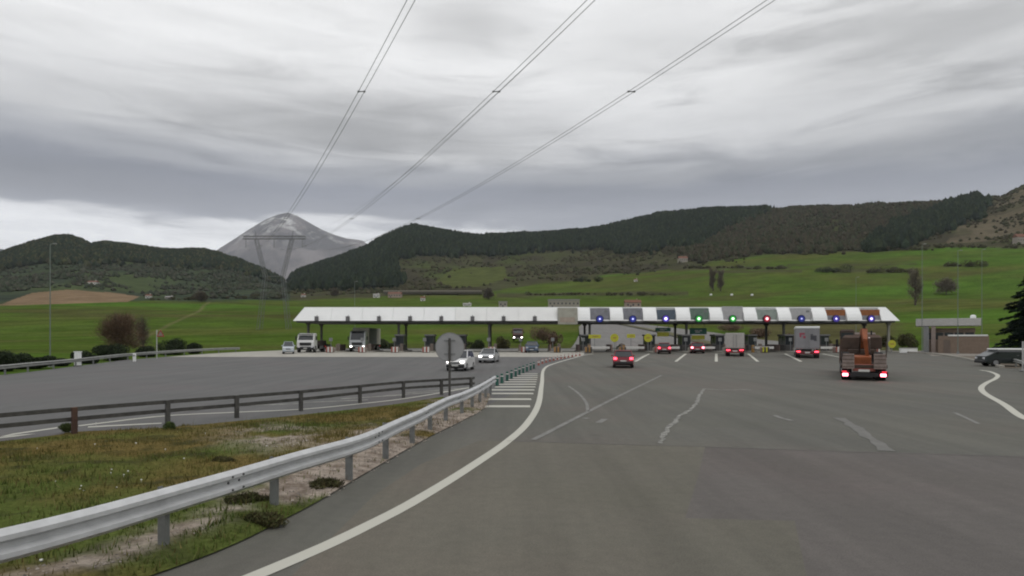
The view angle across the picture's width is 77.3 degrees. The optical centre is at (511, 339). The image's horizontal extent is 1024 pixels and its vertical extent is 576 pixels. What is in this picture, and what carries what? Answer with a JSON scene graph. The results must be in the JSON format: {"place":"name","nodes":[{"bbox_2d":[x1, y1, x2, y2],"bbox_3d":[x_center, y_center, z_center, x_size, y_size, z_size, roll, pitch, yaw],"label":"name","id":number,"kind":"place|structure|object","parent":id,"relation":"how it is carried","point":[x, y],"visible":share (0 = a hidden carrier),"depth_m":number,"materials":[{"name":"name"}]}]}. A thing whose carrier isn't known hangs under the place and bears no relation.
{"place":"outdoors","nodes":[
{"label":"outdoors","id":0,"kind":"place"},
{"bbox_2d":[0,393,489,575],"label":"grass island","id":1,"kind":"structure","parent":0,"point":[79,568],"depth_m":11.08,"materials":[{"name":"plant"}]},
{"bbox_2d":[0,377,474,433],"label":"rail barrier","id":2,"kind":"object","parent":1,"relation":"on","point":[74,418],"visible":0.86,"depth_m":19.59,"materials":[{"name":"metal"}]},
{"bbox_2d":[2,398,476,570],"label":"dead stalks","id":3,"kind":"object","parent":1,"relation":"on","point":[174,469],"visible":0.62,"depth_m":12.23,"materials":[{"name":"brown plant"}]},
{"bbox_2d":[222,490,269,503],"bbox_3d":[-3.915,2.386,9.509,0.773,0.278,0.402,0,0,-15],"label":"weed clump","id":4,"kind":"object","parent":1,"relation":"on","point":[243,497],"visible":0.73,"depth_m":9.45,"materials":[{"name":"green plant"}]},
{"bbox_2d":[8,398,485,518],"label":"weeds","id":5,"kind":"object","parent":1,"relation":"on","point":[127,479],"visible":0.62,"depth_m":11.23,"materials":[{"name":"green plant"}]},
{"bbox_2d":[0,376,496,562],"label":"guardrail","id":6,"kind":"object","parent":1,"relation":"on","point":[161,503],"visible":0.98,"depth_m":7.66,"materials":[{"name":"metal"}]},
{"bbox_2d":[243,509,288,528],"bbox_3d":[-3.294,2.401,8.581,0.670,0.243,0.403,0,0,29],"label":"weed clump","id":7,"kind":"object","parent":1,"relation":"on","point":[271,519],"visible":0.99,"depth_m":8.50,"materials":[{"name":"green plant"}]},
{"bbox_2d":[309,477,344,488],"bbox_3d":[-3.142,2.408,10.665,0.662,0.222,0.527,0,0,-42],"label":"weed clump","id":8,"kind":"object","parent":1,"relation":"on","point":[322,482],"visible":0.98,"depth_m":10.60,"materials":[{"name":"green plant"}]},
{"bbox_2d":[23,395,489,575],"bbox_3d":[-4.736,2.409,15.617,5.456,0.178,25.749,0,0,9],"label":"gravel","id":9,"kind":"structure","parent":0,"point":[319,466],"depth_m":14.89,"materials":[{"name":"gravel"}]},
{"bbox_2d":[218,212,365,278],"bbox_3d":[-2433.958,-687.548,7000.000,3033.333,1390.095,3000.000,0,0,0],"label":"mountain","id":10,"kind":"structure","parent":0,"point":[273,257],"depth_m":6475.35,"materials":[{"name":"grey stone"}]},
{"bbox_2d":[0,348,585,440],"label":"exit road","id":11,"kind":"structure","parent":0,"point":[145,380],"depth_m":35.32,"materials":[{"name":"asphalt"}]},
{"bbox_2d":[78,388,465,425],"bbox_3d":[-6.729,2.491,25.230,2.232,0.001,17.874,0,0,37],"label":"road marking","id":12,"kind":"object","parent":11,"relation":"on","point":[269,410],"visible":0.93,"depth_m":22.05,"materials":[{"name":"white paint"}]},
{"bbox_2d":[435,333,463,395],"bbox_3d":[-2.759,1.103,28.332,1.295,2.795,0.130,0,0,0],"label":"road sign","id":13,"kind":"object","parent":11,"relation":"on","point":[449,348],"visible":1,"depth_m":28.37,"materials":[{"name":"metal"}]},
{"bbox_2d":[446,350,474,370],"bbox_3d":[-4.096,1.675,51.199,1.880,1.591,3.821,0,0,9],"label":"car","id":14,"kind":"object","parent":11,"relation":"on","point":[465,361],"visible":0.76,"depth_m":50.17,"materials":[{"name":"white paint"}]},
{"bbox_2d":[478,348,499,362],"bbox_3d":[-2.302,1.605,64.239,1.870,1.386,3.821,0,0,9],"label":"car","id":15,"kind":"object","parent":11,"relation":"on","point":[489,354],"visible":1,"depth_m":63.37,"materials":[{"name":"silver paint"}]},
{"bbox_2d":[172,350,583,356],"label":"concrete apron","id":16,"kind":"object","parent":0,"point":[418,353],"visible":0.64,"depth_m":82.81,"materials":[{"name":"concrete"}]},
{"bbox_2d":[281,341,294,353],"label":"car","id":17,"kind":"object","parent":16,"relation":"on","point":[288,346],"visible":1,"depth_m":85.25,"materials":[{"name":"white paint"}]},
{"bbox_2d":[295,333,325,352],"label":"lorry","id":18,"kind":"object","parent":16,"relation":"on","point":[307,341],"visible":0.98,"depth_m":90.45,"materials":[{"name":"white paint"}]},
{"bbox_2d":[329,338,354,352],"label":"toll island","id":19,"kind":"structure","parent":16,"relation":"on","point":[340,348],"depth_m":96.10,"materials":[{"name":"concrete"}]},
{"bbox_2d":[348,328,380,351],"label":"lorry","id":20,"kind":"object","parent":16,"relation":"on","point":[371,335],"visible":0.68,"depth_m":96.62,"materials":[{"name":"paint"}]},
{"bbox_2d":[390,338,412,352],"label":"toll island","id":21,"kind":"structure","parent":16,"relation":"on","point":[400,348],"depth_m":93.15,"materials":[{"name":"grey paint"}]},
{"bbox_2d":[394,334,407,350],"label":"toll booth","id":22,"kind":"object","parent":21,"relation":"on","point":[401,338],"visible":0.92,"depth_m":94.35,"materials":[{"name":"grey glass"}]},
{"bbox_2d":[421,338,435,352],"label":"toll island","id":23,"kind":"structure","parent":16,"relation":"on","point":[431,346],"depth_m":92.77,"materials":[{"name":"grey paint"}]},
{"bbox_2d":[424,334,436,350],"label":"toll booth","id":24,"kind":"object","parent":23,"relation":"on","point":[430,338],"visible":0.86,"depth_m":94.35,"materials":[{"name":"grey paint"}]},
{"bbox_2d":[525,341,538,352],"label":"car","id":25,"kind":"object","parent":16,"relation":"on","point":[532,345],"visible":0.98,"depth_m":90.09,"materials":[{"name":"blue paint"}]},
{"bbox_2d":[575,338,592,352],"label":"toll island","id":26,"kind":"structure","parent":16,"relation":"on","point":[578,346],"depth_m":95.05,"materials":[{"name":"grey paint"}]},
{"bbox_2d":[578,334,589,350],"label":"toll booth","id":27,"kind":"object","parent":26,"relation":"on","point":[582,344],"visible":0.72,"depth_m":94.35,"materials":[{"name":"grey paint"}]},
{"bbox_2d":[0,184,1023,374],"bbox_3d":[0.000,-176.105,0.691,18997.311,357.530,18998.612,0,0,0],"label":"terrain","id":28,"kind":"structure","parent":0,"point":[984,293],"depth_m":566.79,"materials":[{"name":"plant"}]},
{"bbox_2d":[0,349,19,371],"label":"bush","id":29,"kind":"object","parent":28,"relation":"on","point":[7,357],"visible":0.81,"depth_m":51.70,"materials":[{"name":"green plant"}]},
{"bbox_2d":[15,352,57,368],"bbox_3d":[-41.518,1.905,55.748,3.409,1.556,2.111,0,0,-33],"label":"bush","id":30,"kind":"object","parent":28,"relation":"on","point":[27,358],"visible":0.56,"depth_m":55.33,"materials":[{"name":"green plant"}]},
{"bbox_2d":[48,243,56,366],"bbox_3d":[-41.991,-3.120,58.500,0.788,11.325,0.336,0,0,0],"label":"lamp mast","id":31,"kind":"object","parent":28,"relation":"on","point":[50,306],"visible":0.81,"depth_m":58.49,"materials":[{"name":"metal"}]},
{"bbox_2d":[70,350,99,363],"bbox_3d":[-42.715,1.813,64.141,2.816,1.486,1.683,0,0,0],"label":"bush","id":32,"kind":"object","parent":28,"relation":"on","point":[86,353],"visible":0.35,"depth_m":63.78,"materials":[{"name":"green plant"}]},
{"bbox_2d":[91,343,129,360],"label":"bush","id":33,"kind":"object","parent":28,"relation":"on","point":[104,349],"visible":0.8,"depth_m":69.77,"materials":[{"name":"green plant"}]},
{"bbox_2d":[0,347,239,374],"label":"guardrail","id":34,"kind":"object","parent":28,"relation":"on","point":[20,365],"visible":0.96,"depth_m":60.42,"materials":[{"name":"metal"}]},
{"bbox_2d":[93,308,150,348],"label":"bare tree","id":35,"kind":"object","parent":28,"relation":"on","point":[117,329],"visible":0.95,"depth_m":83.02,"materials":[{"name":"brown plant"}]},
{"bbox_2d":[133,313,152,348],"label":"bare tree","id":36,"kind":"object","parent":28,"relation":"on","point":[140,324],"visible":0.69,"depth_m":99.78,"materials":[{"name":"brown plant"}]},
{"bbox_2d":[0,233,288,283],"bbox_3d":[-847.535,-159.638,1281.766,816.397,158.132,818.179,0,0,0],"label":"hill woodland","id":37,"kind":"object","parent":28,"relation":"on","point":[68,248],"visible":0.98,"depth_m":1215.82,"materials":[{"name":"green plant"}]},
{"bbox_2d":[134,346,155,356],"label":"bush","id":38,"kind":"object","parent":28,"relation":"on","point":[145,349],"visible":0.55,"depth_m":78.51,"materials":[{"name":"green plant"}]},
{"bbox_2d":[0,262,291,298],"bbox_3d":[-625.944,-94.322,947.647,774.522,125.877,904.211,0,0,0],"label":"valley scrub","id":39,"kind":"object","parent":28,"relation":"on","point":[19,283],"visible":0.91,"depth_m":945.97,"materials":[{"name":"green plant"}]},
{"bbox_2d":[155,338,186,354],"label":"bush","id":40,"kind":"object","parent":28,"relation":"on","point":[176,344],"visible":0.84,"depth_m":85.48,"materials":[{"name":"green plant"}]},
{"bbox_2d":[186,342,202,353],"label":"bush","id":41,"kind":"object","parent":28,"relation":"on","point":[195,345],"visible":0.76,"depth_m":89.82,"materials":[{"name":"green plant"}]},
{"bbox_2d":[192,291,209,301],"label":"bare tree","id":42,"kind":"object","parent":28,"relation":"on","point":[200,295],"visible":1,"depth_m":519.35,"materials":[{"name":"brown plant"}]},
{"bbox_2d":[243,232,305,328],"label":"power pylon","id":43,"kind":"object","parent":28,"relation":"on","point":[282,276],"visible":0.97,"depth_m":249.98,"materials":[{"name":"metal"}]},
{"bbox_2d":[248,0,414,249],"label":"power cable","id":44,"kind":"object","parent":43,"relation":"hanging from","point":[358,91],"visible":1,"depth_m":55.37,"materials":[{"name":"metal"}]},
{"bbox_2d":[276,0,594,249],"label":"power cable","id":45,"kind":"object","parent":43,"relation":"hanging from","point":[493,91],"visible":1,"depth_m":55.68,"materials":[{"name":"metal"}]},
{"bbox_2d":[307,0,774,249],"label":"power cable","id":46,"kind":"object","parent":43,"relation":"hanging from","point":[628,91],"visible":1,"depth_m":56.44,"materials":[{"name":"metal"}]},
{"bbox_2d":[383,290,481,294],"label":"viaduct","id":47,"kind":"object","parent":28,"relation":"on","point":[429,292],"visible":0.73,"depth_m":695.50,"materials":[{"name":"concrete"}]},
{"bbox_2d":[467,339,484,348],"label":"scrub bush","id":48,"kind":"object","parent":28,"relation":"on","point":[478,344],"visible":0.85,"depth_m":125.41,"materials":[{"name":"green plant"}]},
{"bbox_2d":[496,336,510,348],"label":"scrub bush","id":49,"kind":"object","parent":28,"relation":"on","point":[502,343],"visible":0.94,"depth_m":127.44,"materials":[{"name":"green plant"}]},
{"bbox_2d":[513,328,523,340],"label":"lorry","id":50,"kind":"object","parent":28,"relation":"on","point":[518,333],"visible":0.99,"depth_m":151.76,"materials":[{"name":"red paint"}]},
{"bbox_2d":[529,327,550,342],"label":"scrub bush","id":51,"kind":"object","parent":28,"relation":"on","point":[541,334],"visible":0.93,"depth_m":149.30,"materials":[{"name":"brown plant"}]},
{"bbox_2d":[547,330,563,346],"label":"scrub bush","id":52,"kind":"object","parent":28,"relation":"on","point":[550,336],"visible":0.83,"depth_m":137.65,"materials":[{"name":"brown plant"}]},
{"bbox_2d":[525,291,595,294],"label":"hedge","id":53,"kind":"object","parent":28,"relation":"on","point":[571,293],"visible":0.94,"depth_m":676.85,"materials":[{"name":"green plant"}]},
{"bbox_2d":[548,299,579,306],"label":"farm house","id":54,"kind":"structure","parent":28,"relation":"on","point":[563,302],"depth_m":473.28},
{"bbox_2d":[624,299,641,306],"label":"farm house","id":55,"kind":"structure","parent":28,"relation":"on","point":[632,303],"depth_m":417.70,"materials":[{"name":"paint"}]},
{"bbox_2d":[605,291,671,295],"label":"hedge","id":56,"kind":"object","parent":28,"relation":"on","point":[630,293],"visible":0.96,"depth_m":625.13,"materials":[{"name":"green plant"}]},
{"bbox_2d":[284,190,993,290],"bbox_3d":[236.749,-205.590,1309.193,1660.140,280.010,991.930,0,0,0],"label":"pine forest","id":57,"kind":"object","parent":28,"relation":"on","point":[374,263],"visible":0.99,"depth_m":1312.41,"materials":[{"name":"green plant"}]},
{"bbox_2d":[287,185,1023,295],"bbox_3d":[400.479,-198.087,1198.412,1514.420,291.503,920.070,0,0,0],"label":"hillside scrub","id":58,"kind":"object","parent":28,"relation":"on","point":[1001,208],"visible":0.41,"depth_m":1012.65,"materials":[{"name":"green plant"}]},
{"bbox_2d":[709,268,717,290],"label":"bare tree","id":59,"kind":"object","parent":28,"relation":"on","point":[712,279],"visible":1,"depth_m":617.28,"materials":[{"name":"brown plant"}]},
{"bbox_2d":[717,268,724,290],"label":"bare tree","id":60,"kind":"object","parent":28,"relation":"on","point":[720,281],"visible":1,"depth_m":610.79,"materials":[{"name":"brown plant"}]},
{"bbox_2d":[717,324,743,331],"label":"scrub bush","id":61,"kind":"object","parent":28,"relation":"on","point":[731,327],"visible":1,"depth_m":188.81,"materials":[{"name":"brown plant"}]},
{"bbox_2d":[749,328,771,337],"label":"scrub bush","id":62,"kind":"object","parent":28,"relation":"on","point":[759,332],"visible":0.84,"depth_m":159.40,"materials":[{"name":"brown plant"}]},
{"bbox_2d":[662,200,936,263],"bbox_3d":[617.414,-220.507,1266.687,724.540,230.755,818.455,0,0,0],"label":"bare woodland","id":63,"kind":"object","parent":28,"relation":"on","point":[811,238],"visible":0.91,"depth_m":1144.50,"materials":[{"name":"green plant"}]},
{"bbox_2d":[815,264,854,272],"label":"hedge","id":64,"kind":"object","parent":28,"relation":"on","point":[829,269],"visible":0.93,"depth_m":674.57,"materials":[{"name":"green plant"}]},
{"bbox_2d":[866,265,911,272],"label":"hedge","id":65,"kind":"object","parent":28,"relation":"on","point":[892,270],"visible":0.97,"depth_m":632.73,"materials":[{"name":"green plant"}]},
{"bbox_2d":[896,332,919,347],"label":"scrub bush","id":66,"kind":"object","parent":28,"relation":"on","point":[907,340],"visible":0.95,"depth_m":117.67,"materials":[{"name":"green plant"}]},
{"bbox_2d":[907,266,923,304],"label":"bare tree","id":67,"kind":"object","parent":28,"relation":"on","point":[914,278],"visible":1,"depth_m":376.75,"materials":[{"name":"brown plant"}]},
{"bbox_2d":[931,276,958,294],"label":"bare tree","id":68,"kind":"object","parent":28,"relation":"on","point":[943,284],"visible":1,"depth_m":503.07,"materials":[{"name":"brown plant"}]},
{"bbox_2d":[943,259,987,266],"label":"hedge","id":69,"kind":"object","parent":28,"relation":"on","point":[954,264],"visible":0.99,"depth_m":628.02,"materials":[{"name":"green plant"}]},
{"bbox_2d":[933,242,1017,248],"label":"hedge","id":70,"kind":"object","parent":28,"relation":"on","point":[984,246],"visible":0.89,"depth_m":773.88,"materials":[{"name":"green plant"}]},
{"bbox_2d":[991,276,1023,347],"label":"fir tree","id":71,"kind":"object","parent":28,"relation":"on","point":[1014,329],"visible":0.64,"depth_m":63.66,"materials":[{"name":"green plant"}]},
{"bbox_2d":[1012,233,1023,243],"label":"farm house","id":72,"kind":"structure","parent":28,"relation":"on","point":[1016,238],"depth_m":771.94,"materials":[{"name":"white tile"}]},
{"bbox_2d":[0,0,1023,250],"label":"sky","id":73,"kind":"structure","parent":0,"point":[177,124],"materials":[{"name":"grey"}]},
{"bbox_2d":[150,348,1023,575],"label":"road","id":74,"kind":"structure","parent":0,"point":[913,402],"depth_m":21.25,"materials":[{"name":"asphalt"}]},
{"bbox_2d":[243,357,575,575],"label":"road marking","id":75,"kind":"object","parent":74,"relation":"on","point":[342,537],"visible":0.97,"depth_m":9.37,"materials":[{"name":"white paint"}]},
{"bbox_2d":[292,440,807,575],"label":"road surface","id":76,"kind":"object","parent":74,"relation":"on","point":[515,508],"visible":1,"depth_m":8.57,"materials":[{"name":"asphalt"}]},
{"bbox_2d":[530,375,661,439],"bbox_3d":[5.384,2.492,30.005,0.219,0.001,29.886,0,0,19],"label":"road marking","id":77,"kind":"object","parent":74,"relation":"on","point":[558,426],"visible":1,"depth_m":20.90,"materials":[{"name":"paint"}]},
{"bbox_2d":[293,306,899,351],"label":"toll canopy","id":78,"kind":"object","parent":74,"relation":"on","point":[590,316],"visible":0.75,"depth_m":94.44,"materials":[{"name":"white metal"}]},
{"bbox_2d":[690,328,706,338],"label":"overhead board","id":79,"kind":"object","parent":78,"relation":"hanging from","point":[698,330],"visible":0.9,"depth_m":96.93,"materials":[{"name":"grey paint"}]},
{"bbox_2d":[611,350,634,367],"bbox_3d":[9.704,1.685,55.984,2.040,1.474,4.225,0,0,9],"label":"car","id":80,"kind":"object","parent":74,"relation":"on","point":[623,357],"visible":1,"depth_m":54.08,"materials":[{"name":"red paint"}]},
{"bbox_2d":[637,338,661,352],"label":"toll island","id":81,"kind":"structure","parent":74,"relation":"on","point":[641,345],"depth_m":96.24,"materials":[{"name":"grey paint"}]},
{"bbox_2d":[642,334,655,350],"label":"toll booth","id":82,"kind":"object","parent":81,"relation":"on","point":[650,346],"visible":0.69,"depth_m":95.25,"materials":[{"name":"grey paint"}]},
{"bbox_2d":[656,343,671,353],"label":"car","id":83,"kind":"object","parent":74,"relation":"on","point":[663,347],"visible":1,"depth_m":84.62,"materials":[{"name":"red paint"}]},
{"bbox_2d":[658,389,704,442],"bbox_3d":[6.655,2.491,23.765,0.404,0.001,18.030,0,0,20],"label":"road crack","id":84,"kind":"object","parent":74,"relation":"on","point":[667,430],"visible":1,"depth_m":19.85,"materials":[{"name":"asphalt"}]},
{"bbox_2d":[670,338,697,352],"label":"toll island","id":85,"kind":"structure","parent":74,"relation":"on","point":[677,345],"depth_m":94.31,"materials":[{"name":"grey paint"}]},
{"bbox_2d":[677,334,691,350],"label":"toll booth","id":86,"kind":"object","parent":85,"relation":"on","point":[681,341],"visible":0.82,"depth_m":94.35,"materials":[{"name":"grey paint"}]},
{"bbox_2d":[690,342,704,352],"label":"car","id":87,"kind":"object","parent":74,"relation":"on","point":[697,346],"visible":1,"depth_m":86.54,"materials":[{"name":"red paint"}]},
{"bbox_2d":[704,338,724,352],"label":"toll island","id":88,"kind":"structure","parent":74,"relation":"on","point":[709,345],"depth_m":95.33,"materials":[{"name":"grey paint"}]},
{"bbox_2d":[709,334,724,350],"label":"toll booth","id":89,"kind":"object","parent":88,"relation":"on","point":[716,344],"visible":0.83,"depth_m":94.35,"materials":[{"name":"grey paint"}]},
{"bbox_2d":[723,333,744,355],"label":"box van","id":90,"kind":"object","parent":74,"relation":"on","point":[734,342],"visible":0.98,"depth_m":76.87,"materials":[{"name":"white paint"}]},
{"bbox_2d":[744,338,761,352],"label":"toll island","id":91,"kind":"structure","parent":74,"relation":"on","point":[759,345],"depth_m":93.15,"materials":[{"name":"grey paint"}]},
{"bbox_2d":[744,334,757,350],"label":"toll booth","id":92,"kind":"object","parent":91,"relation":"on","point":[749,341],"visible":0.77,"depth_m":95.25,"materials":[{"name":"grey paint"}]},
{"bbox_2d":[766,338,793,352],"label":"toll island","id":93,"kind":"structure","parent":74,"relation":"on","point":[776,347],"depth_m":96.78,"materials":[{"name":"grey paint"}]},
{"bbox_2d":[777,334,793,350],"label":"toll booth","id":94,"kind":"object","parent":93,"relation":"on","point":[783,342],"visible":0.82,"depth_m":94.35,"materials":[{"name":"grey paint"}]},
{"bbox_2d":[792,326,819,357],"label":"lorry","id":95,"kind":"object","parent":74,"relation":"on","point":[806,339],"visible":0.98,"depth_m":72.14,"materials":[{"name":"white paint"}]},
{"bbox_2d":[820,338,832,352],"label":"toll island","id":96,"kind":"structure","parent":74,"relation":"on","point":[830,345],"depth_m":92.72,"materials":[{"name":"grey paint"}]},
{"bbox_2d":[820,334,829,350],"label":"toll booth","id":97,"kind":"object","parent":96,"relation":"on","point":[822,340],"visible":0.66,"depth_m":94.32,"materials":[{"name":"grey paint"}]},
{"bbox_2d":[686,447,1023,575],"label":"road surface","id":98,"kind":"object","parent":74,"relation":"on","point":[856,513],"visible":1,"depth_m":9.61,"materials":[{"name":"asphalt"}]},
{"bbox_2d":[705,446,1023,456],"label":"road seam","id":99,"kind":"object","parent":98,"relation":"on","point":[873,452],"visible":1,"depth_m":14.08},
{"bbox_2d":[836,332,887,379],"bbox_3d":[23.831,0.998,43.831,2.900,2.995,12.400,0,0,26],"label":"lorry","id":100,"kind":"object","parent":74,"relation":"on","point":[876,369],"visible":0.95,"depth_m":38.64,"materials":[{"name":"brown metal"}]},
{"bbox_2d":[840,328,882,363],"bbox_3d":[22.430,0.438,41.150,2.385,2.225,4.150,0,0,27],"label":"excavator","id":101,"kind":"object","parent":100,"relation":"on","point":[862,346],"visible":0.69,"depth_m":40.87,"materials":[{"name":"metal"}]},
{"bbox_2d":[835,418,894,450],"bbox_3d":[9.405,2.492,17.267,0.450,0.001,6.325,0,0,18],"label":"road marking","id":102,"kind":"object","parent":74,"relation":"on","point":[878,444],"visible":1,"depth_m":16.56,"materials":[{"name":"paint"}]},
{"bbox_2d":[907,351,1004,367],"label":"kerb","id":103,"kind":"structure","parent":74,"relation":"on","point":[996,365],"depth_m":73.97,"materials":[{"name":"concrete"}]},
{"bbox_2d":[974,348,1021,365],"bbox_3d":[44.288,1.616,57.006,4.820,1.586,2.140,0,0,12],"label":"dark van","id":104,"kind":"object","parent":74,"relation":"on","point":[992,356],"visible":0.91,"depth_m":56.40,"materials":[{"name":"black paint"}]},
{"bbox_2d":[978,370,1023,418],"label":"road marking","id":105,"kind":"object","parent":74,"relation":"on","point":[1009,408],"visible":1,"depth_m":26.89,"materials":[{"name":"white paint"}]},
{"bbox_2d":[571,324,777,347],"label":"motorway","id":106,"kind":"structure","parent":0,"point":[605,331],"depth_m":173.58,"materials":[{"name":"asphalt"}]},
{"bbox_2d":[621,324,724,343],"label":"central verge","id":107,"kind":"structure","parent":106,"relation":"on","point":[695,340],"depth_m":168.31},
{"bbox_2d":[892,351,978,355],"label":"forecourt","id":108,"kind":"structure","parent":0,"point":[960,354],"depth_m":82.56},
{"bbox_2d":[938,335,988,353],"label":"brick annex","id":109,"kind":"object","parent":108,"relation":"on","point":[973,344],"visible":0.85,"depth_m":86.42,"materials":[{"name":"brick"}]},
{"bbox_2d":[916,315,980,351],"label":"service building","id":110,"kind":"structure","parent":0,"point":[930,337],"depth_m":91.88,"materials":[{"name":"grey concrete"}]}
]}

